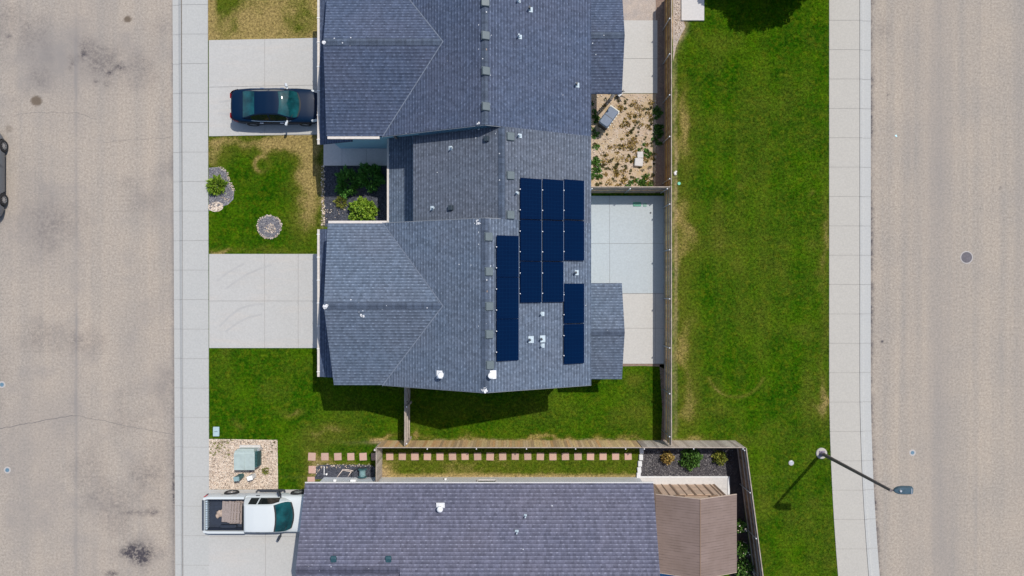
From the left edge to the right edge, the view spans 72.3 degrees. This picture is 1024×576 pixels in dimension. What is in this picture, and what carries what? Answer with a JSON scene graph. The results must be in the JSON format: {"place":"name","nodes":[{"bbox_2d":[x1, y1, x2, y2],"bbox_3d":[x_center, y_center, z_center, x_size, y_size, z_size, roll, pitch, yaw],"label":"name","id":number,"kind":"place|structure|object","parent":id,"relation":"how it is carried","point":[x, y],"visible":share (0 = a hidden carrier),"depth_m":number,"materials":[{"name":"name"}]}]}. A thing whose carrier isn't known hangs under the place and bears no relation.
{"place":"outdoors","nodes":[
{"label":"outdoors","id":0,"kind":"place"},
{"bbox_2d":[0,0,174,575],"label":"road","id":1,"kind":"structure","parent":0,"point":[87,299],"depth_m":38.12,"materials":[{"name":"grey asphalt"}]},
{"bbox_2d":[0,134,7,215],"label":"parked sedan","id":2,"kind":"object","parent":1,"relation":"on","point":[3,148],"visible":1,"depth_m":37.72,"materials":[{"name":"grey metal"}]},
{"bbox_2d":[0,112,168,433],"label":"road crack","id":3,"kind":"object","parent":1,"relation":"on","point":[72,415],"visible":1,"depth_m":38.12,"materials":[{"name":"grey asphalt"}]},
{"bbox_2d":[173,0,183,575],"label":"kerb","id":4,"kind":"structure","parent":1,"relation":"on","point":[178,325],"depth_m":38.09,"materials":[{"name":"concrete"}]},
{"bbox_2d":[175,0,208,575],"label":"pavement","id":5,"kind":"structure","parent":0,"point":[195,286],"depth_m":37.98,"materials":[{"name":"concrete"}]},
{"bbox_2d":[209,490,299,575],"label":"driveway","id":6,"kind":"structure","parent":0,"point":[236,554],"depth_m":37.97,"materials":[{"name":"concrete"}]},
{"bbox_2d":[202,489,303,540],"bbox_3d":[-13.395,11.930,37.047,5.870,1.847,2.598,0,90,0],"label":"pickup truck","id":7,"kind":"object","parent":6,"relation":"on","point":[278,511],"visible":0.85,"depth_m":36.73,"materials":[{"name":"white paint"}]},
{"bbox_2d":[229,500,243,523],"bbox_3d":[-14.540,11.867,37.187,0.893,0.120,1.287,0,90,0],"label":"pallet","id":8,"kind":"object","parent":7,"relation":"in","point":[241,501],"visible":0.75,"depth_m":37.13,"materials":[{"name":"brown wood"}]},
{"bbox_2d":[222,501,240,522],"bbox_3d":[-14.840,11.826,37.047,1.009,0.120,1.155,0,90,0],"label":"pallet","id":9,"kind":"object","parent":8,"relation":"on","point":[227,514],"visible":1,"depth_m":36.99,"materials":[{"name":"brown wood"}]},
{"bbox_2d":[209,254,316,347],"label":"driveway","id":10,"kind":"structure","parent":0,"point":[283,288],"depth_m":37.97,"materials":[{"name":"concrete"}]},
{"bbox_2d":[217,263,243,281],"bbox_3d":[-15.279,-0.879,37.968,1.772,0.001,0.178,-33,90,0],"label":"tyre mark","id":11,"kind":"object","parent":10,"relation":"on","point":[222,276],"visible":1,"depth_m":37.97,"materials":[{"name":"rubber"}]},
{"bbox_2d":[219,303,262,326],"bbox_3d":[-14.749,1.308,37.968,2.706,0.001,0.456,-28,90,0],"label":"tyre mark","id":12,"kind":"object","parent":10,"relation":"on","point":[228,317],"visible":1,"depth_m":37.97,"materials":[{"name":"rubber"}]},
{"bbox_2d":[225,313,261,331],"bbox_3d":[-14.590,1.817,37.968,2.230,0.001,0.260,-26,90,0],"label":"tyre mark","id":13,"kind":"object","parent":10,"relation":"on","point":[236,323],"visible":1,"depth_m":37.97,"materials":[{"name":"rubber"}]},
{"bbox_2d":[225,264,271,289],"bbox_3d":[-14.337,-0.674,37.968,2.861,0.001,0.273,-28,90,0],"label":"tyre mark","id":14,"kind":"object","parent":10,"relation":"on","point":[234,282],"visible":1,"depth_m":37.97,"materials":[{"name":"rubber"}]},
{"bbox_2d":[209,38,316,135],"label":"driveway","id":15,"kind":"structure","parent":0,"point":[258,63],"depth_m":37.97,"materials":[{"name":"concrete"}]},
{"bbox_2d":[230,83,316,125],"bbox_3d":[-12.501,-9.680,37.237,4.877,1.465,2.246,0,90,0],"label":"parked sedan","id":16,"kind":"object","parent":15,"relation":"on","point":[286,106],"visible":0.95,"depth_m":36.93,"materials":[{"name":"blue paint"}]},
{"bbox_2d":[324,144,386,165],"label":"porch path","id":17,"kind":"structure","parent":0,"point":[335,155],"depth_m":37.97,"materials":[{"name":"concrete"}]},
{"bbox_2d":[208,0,837,575],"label":"lawn","id":18,"kind":"structure","parent":0,"point":[282,152],"depth_m":38.00,"materials":[{"name":"green plant"}]},
{"bbox_2d":[208,202,222,211],"bbox_3d":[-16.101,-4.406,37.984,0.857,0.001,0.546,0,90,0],"label":"rock","id":19,"kind":"object","parent":18,"relation":"on","point":[216,208],"visible":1,"depth_m":37.98,"materials":[{"name":"beige stone"}]},
{"bbox_2d":[209,167,233,210],"bbox_3d":[-15.759,-5.370,37.988,1.370,0.001,2.370,0,90,0],"label":"gravel bed","id":20,"kind":"object","parent":18,"relation":"on","point":[226,202],"visible":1,"depth_m":37.99,"materials":[{"name":"grey gravel"}]},
{"bbox_2d":[205,174,228,196],"bbox_3d":[-15.945,-5.577,37.608,1.279,0.803,1.276,0,90,0],"label":"shrub","id":21,"kind":"object","parent":20,"relation":"on","point":[214,182],"visible":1,"depth_m":37.68,"materials":[{"name":"green plant"}]},
{"bbox_2d":[209,439,277,488],"bbox_3d":[-14.565,9.556,37.988,3.759,0.001,2.741,0,90,0],"label":"gravel pad","id":22,"kind":"object","parent":18,"relation":"on","point":[240,471],"visible":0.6,"depth_m":37.99,"materials":[{"name":"beige gravel"}]},
{"bbox_2d":[233,473,243,481],"bbox_3d":[-14.667,10.167,37.621,0.302,0.757,0.238,-6,90,0],"label":"utility pedestal","id":23,"kind":"object","parent":22,"relation":"on","point":[239,477],"visible":1,"depth_m":37.36,"materials":[{"name":"teal paint"}]},
{"bbox_2d":[209,439,277,488],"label":"gravel stones","id":24,"kind":"object","parent":22,"relation":"on","point":[223,451],"visible":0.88,"depth_m":37.97,"materials":[{"name":"beige gravel"}]},
{"bbox_2d":[234,445,262,469],"bbox_3d":[-14.125,9.074,37.538,1.230,0.945,1.140,0,90,0],"label":"transformer box","id":25,"kind":"object","parent":22,"relation":"on","point":[247,457],"visible":1,"depth_m":37.10,"materials":[{"name":"teal metal"}]},
{"bbox_2d":[257,216,280,238],"bbox_3d":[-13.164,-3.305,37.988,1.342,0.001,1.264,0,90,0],"label":"gravel bed","id":26,"kind":"object","parent":18,"relation":"on","point":[268,222],"visible":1,"depth_m":37.99,"materials":[{"name":"grey gravel"}]},
{"bbox_2d":[256,215,282,239],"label":"edging stones","id":27,"kind":"object","parent":26,"relation":"on","point":[281,224],"visible":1,"depth_m":37.97,"materials":[{"name":"grey stone"}]},
{"bbox_2d":[308,453,315,460],"bbox_3d":[-10.852,9.148,37.988,0.408,0.050,0.429,3,90,0],"label":"stepping stone","id":28,"kind":"object","parent":18,"relation":"on","point":[311,456],"visible":1,"depth_m":37.96,"materials":[{"name":"pink concrete"}]},
{"bbox_2d":[321,165,325,225],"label":"edging stones","id":29,"kind":"object","parent":18,"relation":"on","point":[322,210],"visible":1,"depth_m":37.96,"materials":[{"name":"grey stone"}]},
{"bbox_2d":[321,453,328,459],"bbox_3d":[-10.148,9.148,37.988,0.411,0.050,0.408,0,90,0],"label":"stepping stone","id":30,"kind":"object","parent":18,"relation":"on","point":[324,456],"visible":1,"depth_m":37.96,"materials":[{"name":"pink concrete"}]},
{"bbox_2d":[334,453,341,460],"bbox_3d":[-9.444,9.148,37.988,0.402,0.050,0.398,-3,90,0],"label":"stepping stone","id":31,"kind":"object","parent":18,"relation":"on","point":[337,456],"visible":1,"depth_m":37.96,"materials":[{"name":"pink concrete"}]},
{"bbox_2d":[315,465,374,478],"bbox_3d":[-9.111,9.972,37.986,3.333,0.001,0.796,0,90,0],"label":"gravel bed","id":32,"kind":"object","parent":18,"relation":"on","point":[321,474],"visible":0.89,"depth_m":37.99,"materials":[{"name":"grey gravel"}]},
{"bbox_2d":[353,467,367,477],"bbox_3d":[-8.089,9.944,37.590,0.691,0.816,0.516,0,90,0],"label":"hose reel","id":33,"kind":"object","parent":32,"relation":"on","point":[362,471],"visible":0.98,"depth_m":37.53,"materials":[{"name":"teal plastic"}]},
{"bbox_2d":[324,166,386,226],"bbox_3d":[-8.250,-4.972,37.988,3.907,0.001,3.278,0,90,0],"label":"gravel bed","id":34,"kind":"object","parent":18,"relation":"on","point":[345,216],"visible":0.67,"depth_m":37.99,"materials":[{"name":"grey gravel"}]},
{"bbox_2d":[332,196,347,208],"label":"grass clump","id":35,"kind":"object","parent":34,"relation":"on","point":[339,198],"visible":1,"depth_m":37.85,"materials":[{"name":"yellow plant"}]},
{"bbox_2d":[333,165,358,199],"bbox_3d":[-8.933,-5.687,37.425,1.707,1.169,1.725,33,90,0],"label":"shrub","id":36,"kind":"object","parent":34,"relation":"on","point":[342,185],"visible":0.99,"depth_m":37.54,"materials":[{"name":"green plant"}]},
{"bbox_2d":[348,196,379,220],"bbox_3d":[-8.021,-4.207,37.459,1.771,1.104,1.587,0,90,0],"label":"shrub","id":37,"kind":"object","parent":34,"relation":"on","point":[367,213],"visible":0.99,"depth_m":37.52,"materials":[{"name":"green plant"}]},
{"bbox_2d":[356,162,385,192],"bbox_3d":[-7.656,-5.943,37.386,1.818,1.246,1.734,0,90,0],"label":"shrub","id":38,"kind":"object","parent":34,"relation":"on","point":[363,171],"visible":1,"depth_m":37.49,"materials":[{"name":"green plant"}]},
{"bbox_2d":[359,453,366,460],"bbox_3d":[-8.074,9.148,37.988,0.400,0.050,0.408,-3,90,0],"label":"stepping stone","id":39,"kind":"object","parent":18,"relation":"on","point":[362,456],"visible":1,"depth_m":37.96,"materials":[{"name":"pink concrete"}]},
{"bbox_2d":[374,442,381,481],"bbox_3d":[-7.094,9.250,37.145,0.152,1.689,1.900,0,90,0],"label":"wood fence","id":40,"kind":"object","parent":18,"relation":"on","point":[378,463],"visible":0.75,"depth_m":36.89,"materials":[{"name":"wood"}]},
{"bbox_2d":[404,387,411,445],"bbox_3d":[-5.506,6.210,37.145,0.152,1.689,3.980,0,90,0],"label":"wood fence","id":41,"kind":"object","parent":18,"relation":"on","point":[407,403],"visible":0.65,"depth_m":36.53,"materials":[{"name":"brown wood"}]},
{"bbox_2d":[411,452,418,459],"bbox_3d":[-5.269,9.133,37.988,0.421,0.050,0.424,0,90,0],"label":"stepping stone","id":42,"kind":"object","parent":18,"relation":"on","point":[414,456],"visible":1,"depth_m":37.96,"materials":[{"name":"pink concrete"}]},
{"bbox_2d":[436,453,443,459],"bbox_3d":[-3.908,9.133,37.988,0.390,0.050,0.411,0,90,0],"label":"stepping stone","id":43,"kind":"object","parent":18,"relation":"on","point":[439,456],"visible":1,"depth_m":37.96,"materials":[{"name":"pink concrete"}]},
{"bbox_2d":[461,453,468,459],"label":"stepping stone","id":44,"kind":"object","parent":18,"relation":"on","point":[464,456],"visible":1,"depth_m":37.96,"materials":[{"name":"pink concrete"}]},
{"bbox_2d":[317,0,624,392],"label":"townhouse","id":45,"kind":"structure","parent":18,"relation":"on","point":[468,114],"depth_m":31.94,"materials":[{"name":"grey concrete"}]},
{"bbox_2d":[496,277,519,318],"bbox_3d":[-0.212,0.444,30.999,1.142,0.165,1.825,0,90,-26],"label":"solar panel","id":46,"kind":"object","parent":45,"relation":"on","point":[508,288],"visible":1,"depth_m":30.93,"materials":[{"name":"blue glass"}]},
{"bbox_2d":[496,319,519,360],"bbox_3d":[-0.212,2.291,30.999,1.142,0.165,1.825,0,90,-26],"label":"solar panel","id":47,"kind":"object","parent":45,"relation":"on","point":[507,331],"visible":1,"depth_m":30.93,"materials":[{"name":"blue glass"}]},
{"bbox_2d":[496,235,519,276],"bbox_3d":[-0.212,-1.403,30.999,1.142,0.165,1.825,0,90,-26],"label":"solar panel","id":48,"kind":"object","parent":45,"relation":"on","point":[507,256],"visible":1,"depth_m":30.93,"materials":[{"name":"glass"}]},
{"bbox_2d":[519,220,541,260],"bbox_3d":[0.827,-2.138,31.506,1.142,0.165,1.825,0,90,-26],"label":"solar panel","id":49,"kind":"object","parent":45,"relation":"on","point":[530,231],"visible":1,"depth_m":31.43,"materials":[{"name":"blue glass"}]},
{"bbox_2d":[519,178,541,219],"bbox_3d":[0.827,-4.006,31.505,1.142,0.165,1.825,0,90,-26],"label":"solar panel","id":50,"kind":"object","parent":45,"relation":"on","point":[530,189],"visible":1,"depth_m":31.43,"materials":[{"name":"blue glass"}]},
{"bbox_2d":[519,261,541,301],"bbox_3d":[0.827,-0.270,31.506,1.142,0.165,1.825,0,90,-26],"label":"solar panel","id":51,"kind":"object","parent":45,"relation":"on","point":[530,281],"visible":1,"depth_m":31.43,"materials":[{"name":"blue glass"}]},
{"bbox_2d":[542,220,563,260],"bbox_3d":[1.850,-2.156,32.005,1.142,0.165,1.825,0,90,-26],"label":"solar panel","id":52,"kind":"object","parent":45,"relation":"on","point":[553,240],"visible":1,"depth_m":31.95,"materials":[{"name":"blue glass"}]},
{"bbox_2d":[542,179,563,219],"bbox_3d":[1.850,-4.035,32.004,1.142,0.165,1.825,0,90,-26],"label":"solar panel","id":53,"kind":"object","parent":45,"relation":"on","point":[553,199],"visible":1,"depth_m":31.95,"materials":[{"name":"blue glass"}]},
{"bbox_2d":[542,262,563,301],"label":"solar panel","id":54,"kind":"object","parent":45,"relation":"on","point":[553,281],"visible":1,"depth_m":31.95,"materials":[{"name":"blue glass"}]},
{"bbox_2d":[563,324,584,363],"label":"solar panel","id":55,"kind":"object","parent":45,"relation":"on","point":[574,343],"visible":1,"depth_m":32.44,"materials":[{"name":"blue glass"}]},
{"bbox_2d":[563,283,584,322],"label":"solar panel","id":56,"kind":"object","parent":45,"relation":"on","point":[574,303],"visible":1,"depth_m":32.44,"materials":[{"name":"blue glass"}]},
{"bbox_2d":[564,179,584,219],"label":"solar panel","id":57,"kind":"object","parent":45,"relation":"on","point":[574,199],"visible":1,"depth_m":32.44,"materials":[{"name":"blue glass"}]},
{"bbox_2d":[564,220,584,259],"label":"solar panel","id":58,"kind":"object","parent":45,"relation":"on","point":[574,240],"visible":1,"depth_m":32.44,"materials":[{"name":"blue glass"}]},
{"bbox_2d":[296,477,659,575],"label":"house","id":59,"kind":"structure","parent":18,"relation":"on","point":[488,526],"depth_m":34.50,"materials":[{"name":"grey concrete"}]},
{"bbox_2d":[477,479,496,481],"bbox_3d":[-1.333,10.235,36.690,1.060,1.320,0.070,0,90,0],"label":"window","id":60,"kind":"structure","parent":59,"relation":"in","point":[478,480],"depth_m":37.24,"materials":[{"name":"white glass"}]},
{"bbox_2d":[486,452,493,460],"bbox_3d":[-1.187,9.133,37.988,0.412,0.050,0.431,3,90,0],"label":"stepping stone","id":61,"kind":"object","parent":18,"relation":"on","point":[489,455],"visible":1,"depth_m":37.96,"materials":[{"name":"pink concrete"}]},
{"bbox_2d":[377,440,641,449],"bbox_3d":[-0.150,8.318,37.151,13.740,1.699,0.142,0,90,0],"label":"wood fence","id":62,"kind":"object","parent":18,"relation":"on","point":[575,444],"visible":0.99,"depth_m":36.97,"materials":[{"name":"wood"}]},
{"bbox_2d":[549,452,556,459],"bbox_3d":[2.215,9.133,37.988,0.404,0.050,0.428,0,90,0],"label":"stepping stone","id":63,"kind":"object","parent":18,"relation":"on","point":[552,456],"visible":1,"depth_m":37.96,"materials":[{"name":"pink concrete"}]},
{"bbox_2d":[574,453,581,459],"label":"stepping stone","id":64,"kind":"object","parent":18,"relation":"on","point":[577,456],"visible":1,"depth_m":37.96,"materials":[{"name":"pink concrete"}]},
{"bbox_2d":[599,453,606,459],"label":"stepping stone","id":65,"kind":"object","parent":18,"relation":"on","point":[602,456],"visible":1,"depth_m":37.96,"materials":[{"name":"pink concrete"}]},
{"bbox_2d":[662,185,671,445],"bbox_3d":[8.221,1.430,37.151,0.144,1.699,13.500,0,90,0],"label":"wood fence","id":66,"kind":"object","parent":18,"relation":"on","point":[667,345],"visible":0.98,"depth_m":36.97,"materials":[{"name":"wood"}]},
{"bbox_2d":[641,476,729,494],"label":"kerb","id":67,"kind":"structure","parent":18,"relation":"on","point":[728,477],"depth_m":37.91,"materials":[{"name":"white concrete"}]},
{"bbox_2d":[639,448,733,475],"bbox_3d":[9.593,9.482,37.988,5.407,0.001,1.630,0,90,0],"label":"gravel bed","id":68,"kind":"object","parent":18,"relation":"on","point":[676,451],"visible":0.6,"depth_m":37.99,"materials":[{"name":"grey gravel"}]},
{"bbox_2d":[659,450,674,464],"bbox_3d":[8.390,9.167,37.666,0.794,0.684,0.834,30,90,0],"label":"shrub","id":69,"kind":"object","parent":68,"relation":"on","point":[668,459],"visible":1,"depth_m":37.68,"materials":[{"name":"yellow plant"}]},
{"bbox_2d":[678,448,702,471],"bbox_3d":[9.659,9.257,37.593,1.380,0.835,1.319,0,90,0],"label":"shrub","id":70,"kind":"object","parent":68,"relation":"on","point":[696,458],"visible":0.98,"depth_m":37.63,"materials":[{"name":"green plant"}]},
{"bbox_2d":[711,450,727,465],"bbox_3d":[11.205,9.161,37.688,0.958,0.642,0.839,0,90,0],"label":"shrub","id":71,"kind":"object","parent":68,"relation":"on","point":[720,457],"visible":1,"depth_m":37.73,"materials":[{"name":"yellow plant"}]},
{"bbox_2d":[637,440,744,449],"bbox_3d":[9.430,8.318,37.151,5.340,1.699,0.142,0,90,0],"label":"wood fence","id":72,"kind":"object","parent":18,"relation":"on","point":[692,444],"visible":0.97,"depth_m":36.97,"materials":[{"name":"wood"}]},
{"bbox_2d":[681,0,703,20],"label":"concrete pad","id":73,"kind":"object","parent":18,"relation":"on","point":[692,10],"visible":1,"depth_m":37.90,"materials":[{"name":"white concrete"}]},
{"bbox_2d":[727,448,752,575],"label":"mulch bed","id":74,"kind":"object","parent":18,"relation":"on","point":[735,483],"depth_m":37.98,"materials":[{"name":"wood"}]},
{"bbox_2d":[737,519,746,532],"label":"rose bush","id":75,"kind":"object","parent":74,"relation":"on","point":[741,526],"visible":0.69,"depth_m":37.45,"materials":[{"name":"green plant"}]},
{"bbox_2d":[737,540,749,558],"bbox_3d":[12.323,14.106,37.518,0.936,0.978,1.005,-21,90,0],"label":"rose bush","id":76,"kind":"object","parent":74,"relation":"on","point":[744,549],"visible":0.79,"depth_m":37.53,"materials":[{"name":"green plant"}]},
{"bbox_2d":[734,557,754,575],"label":"rose bush","id":77,"kind":"object","parent":74,"relation":"on","point":[745,571],"visible":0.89,"depth_m":37.55,"materials":[{"name":"green plant"}]},
{"bbox_2d":[737,448,762,575],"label":"wood fence","id":78,"kind":"object","parent":18,"relation":"on","point":[746,485],"visible":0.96,"depth_m":37.01,"materials":[{"name":"wood"}]},
{"bbox_2d":[816,448,912,494],"bbox_3d":[17.093,8.963,34.455,1.230,7.290,0.600,0,90,0],"label":"street lamp","id":79,"kind":"object","parent":18,"relation":"on","point":[821,453],"visible":1,"depth_m":33.21,"materials":[{"name":"metal"}]},
{"bbox_2d":[591,94,656,192],"bbox_3d":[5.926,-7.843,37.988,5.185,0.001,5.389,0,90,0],"label":"dirt yard","id":80,"kind":"structure","parent":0,"point":[599,101],"depth_m":37.99,"materials":[{"name":"brown gravel"}]},
{"bbox_2d":[598,105,619,130],"bbox_3d":[5.155,-9.067,37.463,0.635,1.064,1.160,36,90,0],"label":"grill cart","id":81,"kind":"object","parent":80,"relation":"on","point":[608,117],"visible":1,"depth_m":36.94,"materials":[{"name":"grey metal"}]},
{"bbox_2d":[592,96,655,185],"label":"weeds","id":82,"kind":"object","parent":80,"relation":"on","point":[629,155],"visible":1,"depth_m":37.96,"materials":[{"name":"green plant"}]},
{"bbox_2d":[593,94,656,185],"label":"dirt stones","id":83,"kind":"object","parent":80,"relation":"on","point":[625,140],"visible":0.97,"depth_m":37.97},
{"bbox_2d":[591,101,663,185],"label":"weeds","id":84,"kind":"object","parent":80,"relation":"on","point":[657,127],"visible":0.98,"depth_m":37.94,"materials":[{"name":"green plant"}]},
{"bbox_2d":[591,186,669,193],"bbox_3d":[5.900,-5.192,37.151,4.600,1.699,0.142,0,90,0],"label":"wood fence","id":85,"kind":"object","parent":80,"relation":"on","point":[660,189],"visible":0.84,"depth_m":36.48,"materials":[{"name":"wood"}]},
{"bbox_2d":[634,158,642,166],"bbox_3d":[6.852,-6.796,37.890,0.460,0.200,0.440,5,90,0],"label":"paving block","id":86,"kind":"object","parent":80,"relation":"on","point":[638,162],"depth_m":37.79,"materials":[{"name":"white concrete"}]},
{"bbox_2d":[591,196,663,292],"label":"patio","id":87,"kind":"structure","parent":0,"point":[635,268],"depth_m":37.97,"materials":[{"name":"concrete"}]},
{"bbox_2d":[593,243,663,363],"bbox_3d":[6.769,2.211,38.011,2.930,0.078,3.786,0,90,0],"label":"patio","id":88,"kind":"structure","parent":0,"point":[639,326],"depth_m":37.97,"materials":[{"name":"concrete"}]},
{"bbox_2d":[622,20,656,92],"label":"patio","id":89,"kind":"structure","parent":0,"point":[640,75],"depth_m":37.97,"materials":[{"name":"concrete"}]},
{"bbox_2d":[623,0,655,19],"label":"patio","id":90,"kind":"structure","parent":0,"point":[639,9],"depth_m":37.99,"materials":[{"name":"beige concrete"}]},
{"bbox_2d":[623,364,663,368],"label":"dirt yard","id":91,"kind":"structure","parent":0,"point":[642,365],"depth_m":37.99,"materials":[{"name":"brown soil"}]},
{"bbox_2d":[655,0,663,192],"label":"dirt yard","id":92,"kind":"structure","parent":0,"point":[660,90],"depth_m":37.98,"materials":[{"name":"brown soil"}]},
{"bbox_2d":[662,0,671,185],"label":"wood fence","id":93,"kind":"object","parent":92,"relation":"on","point":[667,63],"visible":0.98,"depth_m":37.00,"materials":[{"name":"brown wood"}]},
{"bbox_2d":[659,364,663,439],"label":"dirt yard","id":94,"kind":"structure","parent":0,"point":[662,385],"depth_m":37.99,"materials":[{"name":"brown soil"}]},
{"bbox_2d":[673,0,684,59],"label":"dirt yard","id":95,"kind":"structure","parent":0,"point":[677,30],"depth_m":37.99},
{"bbox_2d":[674,1,682,45],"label":"dirt stones","id":96,"kind":"object","parent":95,"relation":"on","point":[678,20],"visible":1,"depth_m":37.97,"materials":[{"name":"beige gravel"}]},
{"bbox_2d":[640,478,727,494],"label":"patio","id":97,"kind":"structure","parent":0,"point":[721,484],"depth_m":37.94,"materials":[{"name":"white concrete"}]},
{"bbox_2d":[653,484,736,575],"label":"garden shed","id":98,"kind":"structure","parent":97,"relation":"on","point":[696,525],"depth_m":35.52,"materials":[{"name":"brown wood"}]},
{"bbox_2d":[673,485,710,494],"bbox_3d":[9.440,10.602,36.965,1.580,1.830,0.080,0,90,0],"label":"door","id":99,"kind":"structure","parent":98,"relation":"in","point":[677,487],"depth_m":36.76,"materials":[{"name":"brown wood"}]},
{"bbox_2d":[829,0,867,575],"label":"pavement","id":100,"kind":"structure","parent":0,"point":[844,246],"depth_m":37.98,"materials":[{"name":"concrete"}]},
{"bbox_2d":[830,49,871,519],"bbox_3d":[18.872,0.329,38.050,3.779,0.116,63.848,-2,90,0],"label":"joint","id":101,"kind":"object","parent":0,"point":[849,284],"visible":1,"depth_m":37.99,"materials":[{"name":"grey concrete"}]},
{"bbox_2d":[869,0,1023,575],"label":"road","id":102,"kind":"structure","parent":0,"point":[947,323],"depth_m":38.12,"materials":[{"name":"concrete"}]},
{"bbox_2d":[860,0,879,575],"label":"kerb","id":103,"kind":"structure","parent":102,"relation":"on","point":[865,293],"depth_m":38.09,"materials":[{"name":"concrete"}]},
{"bbox_2d":[960,251,972,263],"bbox_3d":[24.741,-1.667,38.134,0.696,0.068,0.692,0,90,0],"label":"manhole cover","id":104,"kind":"object","parent":102,"relation":"on","point":[966,257],"visible":1,"depth_m":38.11,"materials":[{"name":"metal"}]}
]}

